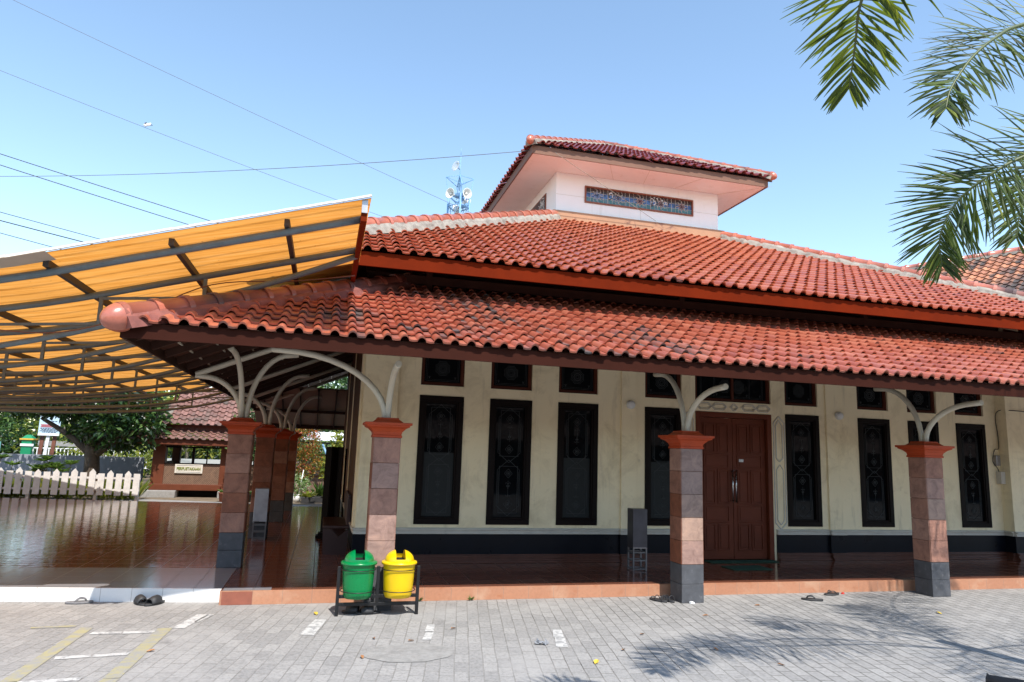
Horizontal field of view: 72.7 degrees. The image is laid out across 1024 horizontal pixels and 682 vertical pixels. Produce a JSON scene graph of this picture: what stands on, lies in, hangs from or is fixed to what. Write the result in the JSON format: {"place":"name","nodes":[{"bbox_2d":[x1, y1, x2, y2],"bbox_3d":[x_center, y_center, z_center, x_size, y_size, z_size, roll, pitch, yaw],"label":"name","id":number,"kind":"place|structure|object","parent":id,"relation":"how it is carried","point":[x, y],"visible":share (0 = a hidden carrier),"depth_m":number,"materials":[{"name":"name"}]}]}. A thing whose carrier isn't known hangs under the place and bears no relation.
{"place":"outdoors","nodes":[
{"label":"outdoors","id":0,"kind":"place"},
{"bbox_2d":[1,233,60,249],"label":"overhead wire","id":1,"kind":"object","parent":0,"point":[27,240],"visible":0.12,"depth_m":19.73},
{"bbox_2d":[0,220,82,241],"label":"overhead wire","id":2,"kind":"object","parent":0,"point":[41,231],"visible":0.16,"depth_m":19.86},
{"bbox_2d":[0,212,108,241],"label":"overhead wire","id":3,"kind":"object","parent":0,"point":[49,225],"visible":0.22,"depth_m":19.94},
{"bbox_2d":[1,165,195,226],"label":"overhead wire","id":4,"kind":"object","parent":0,"point":[95,195],"visible":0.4,"depth_m":20.35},
{"bbox_2d":[1,154,217,223],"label":"overhead wire","id":5,"kind":"object","parent":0,"point":[104,187],"visible":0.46,"depth_m":20.46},
{"bbox_2d":[0,567,235,587],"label":"white terrace border","id":6,"kind":"object","parent":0,"point":[124,577],"visible":1,"depth_m":7.72,"materials":[{"name":"tile"}]},
{"bbox_2d":[0,498,268,567],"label":"glazed terrace floor","id":7,"kind":"structure","parent":0,"point":[54,533],"depth_m":11.26,"materials":[{"name":"tile"}]},
{"bbox_2d":[3,469,321,506],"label":"garden ground","id":8,"kind":"structure","parent":0,"point":[207,499],"depth_m":19.93,"materials":[{"name":"soil"}]},
{"bbox_2d":[0,454,11,461],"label":"shrub","id":9,"kind":"object","parent":8,"relation":"on","point":[3,456],"visible":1,"depth_m":19.45,"materials":[{"name":"green plant"}]},
{"bbox_2d":[0,412,22,452],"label":"garden tree","id":10,"kind":"object","parent":8,"relation":"on","point":[5,419],"visible":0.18,"depth_m":31.17,"materials":[{"name":"green plant"}]},
{"bbox_2d":[2,461,24,473],"bbox_3d":[-13.893,3.747,18.904,1.062,0.996,0.602,4,-9,-15],"label":"shrub","id":11,"kind":"object","parent":8,"relation":"on","point":[12,463],"visible":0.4,"depth_m":19.00,"materials":[{"name":"green plant"}]},
{"bbox_2d":[19,435,37,453],"bbox_3d":[-19.238,4.588,27.594,0.500,1.720,0.500,4,-9,-15],"label":"gate post","id":12,"kind":"object","parent":8,"relation":"on","point":[27,444],"visible":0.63,"depth_m":27.48,"materials":[{"name":"green paint"}]},
{"bbox_2d":[32,447,147,468],"bbox_3d":[-17.109,4.740,28.169,4.400,0.740,0.040,4,-9,-15],"label":"railing","id":13,"kind":"object","parent":12,"relation":"attached to","point":[72,452],"visible":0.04,"depth_m":27.94,"materials":[{"name":"white plastic"}]},
{"bbox_2d":[27,464,49,477],"bbox_3d":[-13.176,3.871,19.389,0.670,0.943,0.695,4,-9,-15],"label":"shrub","id":14,"kind":"object","parent":8,"relation":"on","point":[36,467],"visible":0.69,"depth_m":19.34,"materials":[{"name":"green plant"}]},
{"bbox_2d":[37,416,60,454],"bbox_3d":[-15.451,3.661,23.110,0.635,2.383,0.175,4,-9,-15],"label":"notice sign","id":15,"kind":"object","parent":8,"relation":"on","point":[46,430],"visible":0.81,"depth_m":23.14,"materials":[{"name":"white plastic"}]},
{"bbox_2d":[34,455,65,478],"bbox_3d":[-12.942,3.772,19.463,0.833,1.176,0.612,4,-9,-15],"label":"shrub","id":16,"kind":"object","parent":8,"relation":"on","point":[45,458],"visible":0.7,"depth_m":19.46,"materials":[{"name":"green plant"}]},
{"bbox_2d":[9,399,99,454],"bbox_3d":[-19.750,3.987,30.808,4.381,3.910,3.024,4,-9,-15],"label":"garden tree","id":17,"kind":"object","parent":8,"relation":"on","point":[26,427],"visible":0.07,"depth_m":30.34,"materials":[{"name":"green plant"}]},
{"bbox_2d":[50,459,79,475],"bbox_3d":[-12.516,3.827,19.354,0.657,1.061,0.802,-7,-13,44],"label":"shrub","id":18,"kind":"object","parent":8,"relation":"on","point":[69,462],"visible":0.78,"depth_m":19.40,"materials":[{"name":"green plant"}]},
{"bbox_2d":[0,467,140,500],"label":"picket fence","id":19,"kind":"object","parent":8,"relation":"on","point":[95,485],"visible":0.93,"depth_m":18.45,"materials":[{"name":"white paint"}]},
{"bbox_2d":[0,453,144,484],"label":"garden wall","id":20,"kind":"structure","parent":8,"relation":"on","point":[124,465],"depth_m":22.07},
{"bbox_2d":[0,477,153,499],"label":"ground cover","id":21,"kind":"object","parent":8,"relation":"on","point":[103,496],"visible":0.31,"depth_m":18.82,"materials":[{"name":"green plant"}]},
{"bbox_2d":[38,441,133,446],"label":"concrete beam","id":22,"kind":"structure","parent":8,"relation":"on","point":[62,444],"depth_m":28.75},
{"bbox_2d":[0,390,173,496],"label":"broad tree","id":23,"kind":"object","parent":8,"relation":"on","point":[92,438],"visible":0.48,"depth_m":20.02,"materials":[{"name":"green plant"}]},
{"bbox_2d":[47,424,168,475],"bbox_3d":[-14.707,4.052,25.231,4.058,2.359,2.874,4,-9,-15],"label":"garden tree","id":24,"kind":"object","parent":8,"relation":"on","point":[118,455],"visible":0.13,"depth_m":25.09,"materials":[{"name":"green plant"}]},
{"bbox_2d":[144,390,210,458],"bbox_3d":[-14.930,3.919,32.017,3.874,4.738,3.342,4,-9,-15],"label":"garden tree","id":25,"kind":"object","parent":8,"relation":"on","point":[179,424],"visible":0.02,"depth_m":31.26,"materials":[{"name":"green plant"}]},
{"bbox_2d":[131,389,224,466],"bbox_3d":[-13.441,3.502,27.815,4.248,4.330,3.050,4,-9,-15],"label":"garden tree","id":26,"kind":"object","parent":8,"relation":"on","point":[186,452],"visible":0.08,"depth_m":28.14,"materials":[{"name":"green plant"}]},
{"bbox_2d":[121,387,288,498],"bbox_3d":[-9.546,3.186,22.498,4.570,3.508,4.161,4,-9,-15],"label":"library hut","id":27,"kind":"object","parent":8,"relation":"on","point":[166,480],"visible":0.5,"depth_m":20.98,"materials":[{"name":"brown wood"}]},
{"bbox_2d":[174,464,202,473],"bbox_3d":[-9.680,3.829,20.838,0.770,0.265,0.036,4,-9,-15],"label":"library sign","id":28,"kind":"object","parent":27,"relation":"attached to","point":[189,468],"visible":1,"depth_m":20.83,"materials":[{"name":"white plastic"}]},
{"bbox_2d":[165,445,254,465],"bbox_3d":[-9.542,3.673,22.384,3.070,0.529,2.760,4,-9,-15],"label":"window frame","id":29,"kind":"structure","parent":27,"relation":"in","point":[194,447],"depth_m":20.98,"materials":[{"name":"brown wood"}]},
{"bbox_2d":[177,420,253,459],"bbox_3d":[-12.526,3.959,30.416,4.092,4.312,3.565,4,-9,-15],"label":"garden tree","id":30,"kind":"object","parent":8,"relation":"on","point":[217,457],"visible":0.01,"depth_m":30.28,"materials":[{"name":"green plant"}]},
{"bbox_2d":[225,404,255,461],"bbox_3d":[-7.418,3.048,20.157,1.719,3.185,1.413,4,-9,-15],"label":"leafy tree","id":31,"kind":"object","parent":8,"relation":"on","point":[252,414],"visible":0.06,"depth_m":19.94,"materials":[{"name":"green plant"}]},
{"bbox_2d":[167,458,322,490],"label":"garden wall","id":32,"kind":"structure","parent":8,"relation":"on","point":[210,461],"depth_m":24.87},
{"bbox_2d":[293,473,311,502],"bbox_3d":[-6.262,4.279,20.376,0.788,0.866,0.635,4,-9,-15],"label":"potted shrub","id":33,"kind":"object","parent":8,"relation":"on","point":[303,487],"visible":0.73,"depth_m":20.28,"materials":[{"name":"green plant"}]},
{"bbox_2d":[287,428,324,490],"bbox_3d":[-6.468,3.532,21.476,1.350,2.705,1.144,4,-9,-15],"label":"red shrub","id":34,"kind":"object","parent":8,"relation":"on","point":[304,449],"visible":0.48,"depth_m":21.37,"materials":[{"name":"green plant"}]},
{"bbox_2d":[297,491,318,502],"bbox_3d":[-5.932,4.528,20.243,0.595,0.356,0.558,0,-9,14],"label":"planter","id":35,"kind":"object","parent":8,"relation":"on","point":[307,497],"visible":1,"depth_m":20.10,"materials":[{"name":"grey concrete"}]},
{"bbox_2d":[294,453,325,493],"bbox_3d":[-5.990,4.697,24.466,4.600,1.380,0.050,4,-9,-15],"label":"tree","id":36,"kind":"object","parent":8,"relation":"on","point":[315,480],"visible":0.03,"depth_m":24.22,"materials":[{"name":"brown plant"}]},
{"bbox_2d":[309,482,322,502],"bbox_3d":[-5.647,4.433,20.503,0.660,0.645,0.566,4,-9,-15],"label":"planter","id":37,"kind":"object","parent":8,"relation":"on","point":[319,496],"visible":0.61,"depth_m":20.38,"materials":[{"name":"grey concrete"}]},
{"bbox_2d":[297,379,347,458],"bbox_3d":[-7.605,3.920,31.265,5.272,4.977,3.332,4,-9,-15],"label":"garden tree","id":38,"kind":"object","parent":8,"relation":"on","point":[339,382],"visible":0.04,"depth_m":31.66,"materials":[{"name":"green plant"}]},
{"bbox_2d":[305,430,342,461],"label":"garden tree","id":39,"kind":"object","parent":8,"relation":"on","point":[323,452],"visible":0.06,"depth_m":27.67,"materials":[{"name":"green plant"}]},
{"bbox_2d":[318,430,343,479],"bbox_3d":[-5.607,3.885,22.411,1.358,2.358,1.027,4,-9,-15],"label":"tree","id":40,"kind":"object","parent":8,"relation":"on","point":[338,439],"visible":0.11,"depth_m":22.31,"materials":[{"name":"green plant"}]},
{"bbox_2d":[0,70,382,216],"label":"overhead wire","id":41,"kind":"object","parent":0,"point":[170,137],"visible":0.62,"depth_m":21.13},
{"bbox_2d":[115,499,308,505],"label":"garden path","id":42,"kind":"structure","parent":0,"point":[155,500],"depth_m":19.22,"materials":[{"name":"concrete"}]},
{"bbox_2d":[218,489,223,501],"bbox_3d":[-8.150,4.340,19.639,0.387,0.391,0.357,4,-9,-15],"label":"potted plant","id":43,"kind":"object","parent":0,"point":[220,492],"visible":0.41,"depth_m":19.53,"materials":[{"name":"green plant"}]},
{"bbox_2d":[14,0,470,212],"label":"overhead wire","id":44,"kind":"object","parent":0,"point":[236,105],"visible":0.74,"depth_m":21.79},
{"bbox_2d":[303,431,343,453],"bbox_3d":[-5.427,4.375,24.882,4.250,2.185,2.400,4,-9,-15],"label":"awning","id":45,"kind":"object","parent":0,"point":[324,436],"visible":0.14,"depth_m":24.22,"materials":[{"name":"paint"}]},
{"bbox_2d":[445,148,473,213],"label":"loudspeaker tower","id":46,"kind":"structure","parent":0,"point":[460,195],"depth_m":31.28,"materials":[{"name":"blue metal"}]},
{"bbox_2d":[0,440,1023,681],"bbox_3d":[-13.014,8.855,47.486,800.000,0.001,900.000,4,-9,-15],"label":"ground","id":47,"kind":"structure","parent":0,"point":[977,635],"depth_m":6.24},
{"bbox_2d":[65,597,92,604],"bbox_3d":[-4.383,2.628,7.052,0.250,0.058,0.107,6,-10,-22],"label":"sandal","id":48,"kind":"object","parent":47,"relation":"on","point":[78,601],"visible":1,"depth_m":7.03,"materials":[{"name":"grey rubber"}]},
{"bbox_2d":[0,625,171,681],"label":"yellow parking marking","id":49,"kind":"object","parent":47,"relation":"on","point":[122,667],"visible":1,"depth_m":5.36,"materials":[{"name":"paint"}]},
{"bbox_2d":[0,587,221,602],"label":"white terrace step","id":50,"kind":"object","parent":47,"relation":"on","point":[35,594],"visible":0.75,"depth_m":7.15,"materials":[{"name":"tile"}]},
{"bbox_2d":[133,594,146,605],"bbox_3d":[-3.801,2.642,7.124,0.250,0.091,0.114,-7,-13,45],"label":"sandal","id":51,"kind":"object","parent":47,"relation":"on","point":[138,600],"visible":0.97,"depth_m":7.08,"materials":[{"name":"black rubber"}]},
{"bbox_2d":[144,595,164,606],"bbox_3d":[-3.651,2.647,7.122,0.114,0.091,0.250,-1,-10,20],"label":"sandal","id":52,"kind":"object","parent":47,"relation":"on","point":[154,600],"visible":1,"depth_m":7.08,"materials":[{"name":"black rubber"}]},
{"bbox_2d":[0,376,347,477],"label":"foliage","id":53,"kind":"object","parent":47,"relation":"on","point":[4,447],"visible":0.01,"depth_m":30.75,"materials":[{"name":"green plant"}]},
{"bbox_2d":[0,194,371,413],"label":"canopy","id":54,"kind":"object","parent":47,"relation":"on","point":[58,340],"visible":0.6,"depth_m":7.14,"materials":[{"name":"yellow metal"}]},
{"bbox_2d":[15,614,567,681],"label":"white parking marking","id":55,"kind":"object","parent":47,"relation":"on","point":[315,625],"visible":1,"depth_m":6.21,"materials":[{"name":"paint"}]},
{"bbox_2d":[341,606,360,613],"bbox_3d":[-1.596,2.701,7.033,0.250,0.091,0.114,2,-9,0],"label":"sandal","id":56,"kind":"object","parent":47,"relation":"on","point":[351,609],"visible":0.69,"depth_m":6.99,"materials":[{"name":"black rubber"}]},
{"bbox_2d":[356,606,380,614],"bbox_3d":[-1.448,2.704,7.020,0.250,0.091,0.114,5,-10,-19],"label":"sandal","id":57,"kind":"object","parent":47,"relation":"on","point":[367,610],"visible":0.88,"depth_m":6.97,"materials":[{"name":"black rubber"}]},
{"bbox_2d":[334,565,419,616],"bbox_3d":[-1.347,2.510,7.004,0.822,0.475,0.353,4,-9,-15],"label":"bin stand","id":58,"kind":"object","parent":47,"relation":"on","point":[376,595],"visible":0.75,"depth_m":6.97,"materials":[{"name":"black paint"}]},
{"bbox_2d":[341,550,377,599],"bbox_3d":[-1.539,2.333,6.978,0.362,0.462,0.362,4,-9,-15],"label":"waste bin","id":59,"kind":"object","parent":58,"relation":"on","point":[357,582],"visible":1,"depth_m":6.86,"materials":[{"name":"green plastic"}]},
{"bbox_2d":[381,550,416,598],"bbox_3d":[-1.152,2.362,7.079,0.362,0.462,0.362,4,-9,-15],"label":"waste bin","id":60,"kind":"object","parent":58,"relation":"on","point":[394,580],"visible":1,"depth_m":6.96,"materials":[{"name":"yellow plastic"}]},
{"bbox_2d":[363,643,452,661],"bbox_3d":[-0.854,2.552,5.712,0.739,0.007,0.548,4,-9,-15],"label":"concrete patch","id":61,"kind":"object","parent":47,"relation":"on","point":[413,652],"visible":1,"depth_m":5.69,"materials":[{"name":"grey concrete"}]},
{"bbox_2d":[534,638,548,644],"bbox_3d":[0.261,2.641,6.114,0.128,0.049,0.100,0,-9,9],"label":"plastic scrap","id":62,"kind":"object","parent":47,"relation":"on","point":[538,641],"visible":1,"depth_m":6.10,"materials":[{"name":"white plastic"}]},
{"bbox_2d":[99,134,1023,610],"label":"mosque","id":63,"kind":"structure","parent":47,"relation":"on","point":[547,354],"depth_m":10.09,"materials":[{"name":"red tile"}]},
{"bbox_2d":[0,150,529,176],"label":"overhead wire","id":64,"kind":"object","parent":63,"relation":"attached to","point":[273,168],"visible":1,"depth_m":15.38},
{"bbox_2d":[413,395,463,524],"bbox_3d":[-1.019,1.648,9.697,0.628,1.758,0.080,4,-9,-15],"label":"window","id":65,"kind":"structure","parent":63,"relation":"in","point":[440,424],"depth_m":9.69,"materials":[{"name":"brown wood"}]},
{"bbox_2d":[421,358,464,386],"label":"upper window","id":66,"kind":"structure","parent":63,"relation":"in","point":[440,372],"depth_m":9.92,"materials":[{"name":"black glass"}]},
{"bbox_2d":[486,399,531,524],"bbox_3d":[-0.044,1.721,9.950,0.628,1.758,0.080,4,-9,-15],"label":"window","id":67,"kind":"structure","parent":63,"relation":"in","point":[510,421],"depth_m":9.95,"materials":[{"name":"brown wood"}]},
{"bbox_2d":[491,362,531,390],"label":"upper window","id":68,"kind":"structure","parent":63,"relation":"in","point":[509,376],"depth_m":10.18,"materials":[{"name":"black glass"}]},
{"bbox_2d":[556,402,597,524],"bbox_3d":[0.950,1.795,10.209,0.628,1.758,0.080,4,-9,-15],"label":"window","id":69,"kind":"structure","parent":63,"relation":"in","point":[577,439],"depth_m":10.20,"materials":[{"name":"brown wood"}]},
{"bbox_2d":[559,367,596,393],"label":"upper window","id":70,"kind":"structure","parent":63,"relation":"in","point":[571,380],"depth_m":10.44,"materials":[{"name":"black glass"}]},
{"bbox_2d":[645,372,680,398],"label":"upper window","id":71,"kind":"structure","parent":63,"relation":"in","point":[655,387],"depth_m":10.77,"materials":[{"name":"black glass"}]},
{"bbox_2d":[645,407,681,525],"bbox_3d":[2.292,1.895,10.558,0.628,1.758,0.080,4,-9,-15],"label":"window","id":72,"kind":"structure","parent":63,"relation":"in","point":[658,421],"depth_m":10.54,"materials":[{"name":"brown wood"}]},
{"bbox_2d":[695,376,769,403],"bbox_3d":[3.500,0.679,11.102,1.350,0.598,0.055,4,-9,-15],"label":"transom window","id":73,"kind":"structure","parent":63,"relation":"in","point":[739,390],"depth_m":11.11,"materials":[{"name":"black glass"}]},
{"bbox_2d":[695,411,774,559],"bbox_3d":[3.448,2.249,10.851,1.340,2.244,0.132,4,-9,-15],"label":"door","id":74,"kind":"structure","parent":63,"relation":"in","point":[738,517],"depth_m":10.85,"materials":[{"name":"red wood"}]},
{"bbox_2d":[784,382,815,406],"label":"upper window","id":75,"kind":"structure","parent":63,"relation":"in","point":[796,394],"depth_m":11.41,"materials":[{"name":"black glass"}]},
{"bbox_2d":[785,414,822,526],"bbox_3d":[4.666,2.073,11.175,0.628,1.758,0.080,4,-9,-15],"label":"window","id":76,"kind":"structure","parent":63,"relation":"in","point":[803,463],"depth_m":11.17,"materials":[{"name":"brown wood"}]},
{"bbox_2d":[856,386,886,410],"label":"upper window","id":77,"kind":"structure","parent":63,"relation":"in","point":[867,398],"depth_m":11.76,"materials":[{"name":"black glass"}]},
{"bbox_2d":[857,418,894,526],"bbox_3d":[6.008,2.173,11.524,0.628,1.758,0.080,4,-9,-15],"label":"window","id":78,"kind":"structure","parent":63,"relation":"in","point":[875,460],"depth_m":11.52,"materials":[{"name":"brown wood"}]},
{"bbox_2d":[906,390,934,413],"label":"upper window","id":79,"kind":"structure","parent":63,"relation":"in","point":[922,401],"depth_m":12.02,"materials":[{"name":"black glass"}]},
{"bbox_2d":[907,421,939,443],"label":"window","id":80,"kind":"structure","parent":63,"relation":"in","point":[913,435],"depth_m":11.88,"materials":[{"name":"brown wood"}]},
{"bbox_2d":[953,393,980,415],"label":"upper window","id":81,"kind":"structure","parent":63,"relation":"in","point":[958,397],"depth_m":12.27,"materials":[{"name":"black glass"}]},
{"bbox_2d":[955,423,992,527],"bbox_3d":[7.958,2.319,12.032,0.628,1.758,0.080,4,-9,-15],"label":"window","id":82,"kind":"structure","parent":63,"relation":"in","point":[970,438],"depth_m":12.03,"materials":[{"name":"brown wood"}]},
{"bbox_2d":[219,578,1023,604],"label":"veranda step","id":83,"kind":"object","parent":47,"relation":"on","point":[297,596],"visible":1,"depth_m":8.25,"materials":[{"name":"orange tile"}]},
{"bbox_2d":[221,591,252,604],"bbox_3d":[-2.851,2.664,7.207,0.300,0.130,0.001,4,-9,-15],"label":"riser tile patch","id":84,"kind":"object","parent":83,"relation":"attached to","point":[236,598],"visible":1,"depth_m":7.21,"materials":[{"name":"tile"}]},
{"bbox_2d":[649,595,666,602],"bbox_3d":[1.706,2.991,8.116,0.107,0.077,0.250,9,-12,-39],"label":"sandal","id":85,"kind":"object","parent":47,"relation":"on","point":[654,598],"visible":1,"depth_m":8.08,"materials":[{"name":"black rubber"}]},
{"bbox_2d":[660,595,674,602],"bbox_3d":[1.814,2.997,8.134,0.106,0.077,0.250,6,-10,-26],"label":"sandal","id":86,"kind":"object","parent":47,"relation":"on","point":[670,600],"visible":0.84,"depth_m":8.07,"materials":[{"name":"black rubber"}]},
{"bbox_2d":[801,595,822,601],"bbox_3d":[3.641,3.117,8.444,0.250,0.058,0.107,-1,-9,15],"label":"sandal","id":87,"kind":"object","parent":47,"relation":"on","point":[812,599],"visible":1,"depth_m":8.41,"materials":[{"name":"black rubber"}]},
{"bbox_2d":[824,590,838,595],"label":"sandal","id":88,"kind":"object","parent":47,"relation":"on","point":[831,593],"visible":1,"depth_m":8.81,"materials":[{"name":"black rubber"}]},
{"bbox_2d":[781,0,943,114],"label":"palm","id":89,"kind":"object","parent":47,"relation":"on","point":[890,9],"visible":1,"depth_m":3.30,"materials":[{"name":"green plant"}]},
{"bbox_2d":[885,0,1023,287],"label":"palm","id":90,"kind":"object","parent":47,"relation":"on","point":[947,241],"visible":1,"depth_m":4.47,"materials":[{"name":"green plant"}]},
{"bbox_2d":[0,0,1023,448],"label":"sky","id":91,"kind":"structure","parent":0,"point":[366,81],"materials":[{"name":"blue"}]},
{"bbox_2d":[221,506,1023,590],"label":"veranda floor","id":92,"kind":"structure","parent":0,"point":[286,554],"depth_m":9.35,"materials":[{"name":"brown tile"}]},
{"bbox_2d":[222,587,271,590],"bbox_3d":[-2.790,2.614,7.345,0.480,0.001,0.170,4,-9,-15],"label":"floor tile patch","id":93,"kind":"object","parent":92,"relation":"on","point":[244,588],"visible":1,"depth_m":7.34,"materials":[{"name":"white tile"}]},
{"bbox_2d":[251,488,268,539],"bbox_3d":[-4.067,2.792,11.247,0.210,0.810,0.194,5,-10,-19],"label":"cabinet stand","id":94,"kind":"object","parent":92,"relation":"on","point":[261,504],"visible":1,"depth_m":11.18,"materials":[{"name":"metal"}]},
{"bbox_2d":[315,447,343,538],"bbox_3d":[-3.075,2.550,11.764,0.380,1.505,0.220,4,-9,-15],"label":"folding screen","id":95,"kind":"object","parent":92,"relation":"on","point":[331,497],"visible":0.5,"depth_m":11.77,"materials":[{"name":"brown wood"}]},
{"bbox_2d":[322,490,351,554],"bbox_3d":[-2.668,2.713,10.541,0.375,0.833,1.300,4,-9,-15],"label":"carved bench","id":96,"kind":"object","parent":92,"relation":"on","point":[335,538],"visible":1,"depth_m":9.93,"materials":[{"name":"brown wood"}]},
{"bbox_2d":[341,449,346,516],"bbox_3d":[-3.325,2.842,13.537,0.150,1.483,0.100,4,-9,-15],"label":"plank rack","id":97,"kind":"object","parent":92,"relation":"on","point":[342,508],"visible":0.29,"depth_m":13.52,"materials":[{"name":"brown wood"}]},
{"bbox_2d":[627,508,646,570],"bbox_3d":[1.712,2.704,9.509,0.210,0.810,0.194,4,-9,-15],"label":"cabinet stand","id":98,"kind":"object","parent":92,"relation":"on","point":[636,528],"visible":1,"depth_m":9.45,"materials":[{"name":"metal"}]},
{"bbox_2d":[704,560,778,562],"bbox_3d":[3.466,3.322,10.491,1.160,0.012,0.200,4,-9,-15],"label":"doormat","id":99,"kind":"object","parent":92,"relation":"on","point":[741,561],"visible":1,"depth_m":10.46,"materials":[{"name":"fabric"}]},
{"bbox_2d":[721,565,772,569],"bbox_3d":[3.333,3.219,9.879,0.620,0.012,0.330,4,-9,-15],"label":"doormat","id":100,"kind":"object","parent":92,"relation":"on","point":[748,567],"visible":1,"depth_m":9.84,"materials":[{"name":"fabric"}]},
{"bbox_2d":[900,246,1023,291],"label":"neighbour building","id":101,"kind":"structure","parent":0,"point":[1000,268],"depth_m":23.73,"materials":[{"name":"tile"}]},
{"bbox_2d":[985,673,1023,681],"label":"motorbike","id":102,"kind":"object","parent":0,"point":[991,678],"visible":1,"depth_m":3.01,"materials":[{"name":"plastic"}]}
]}

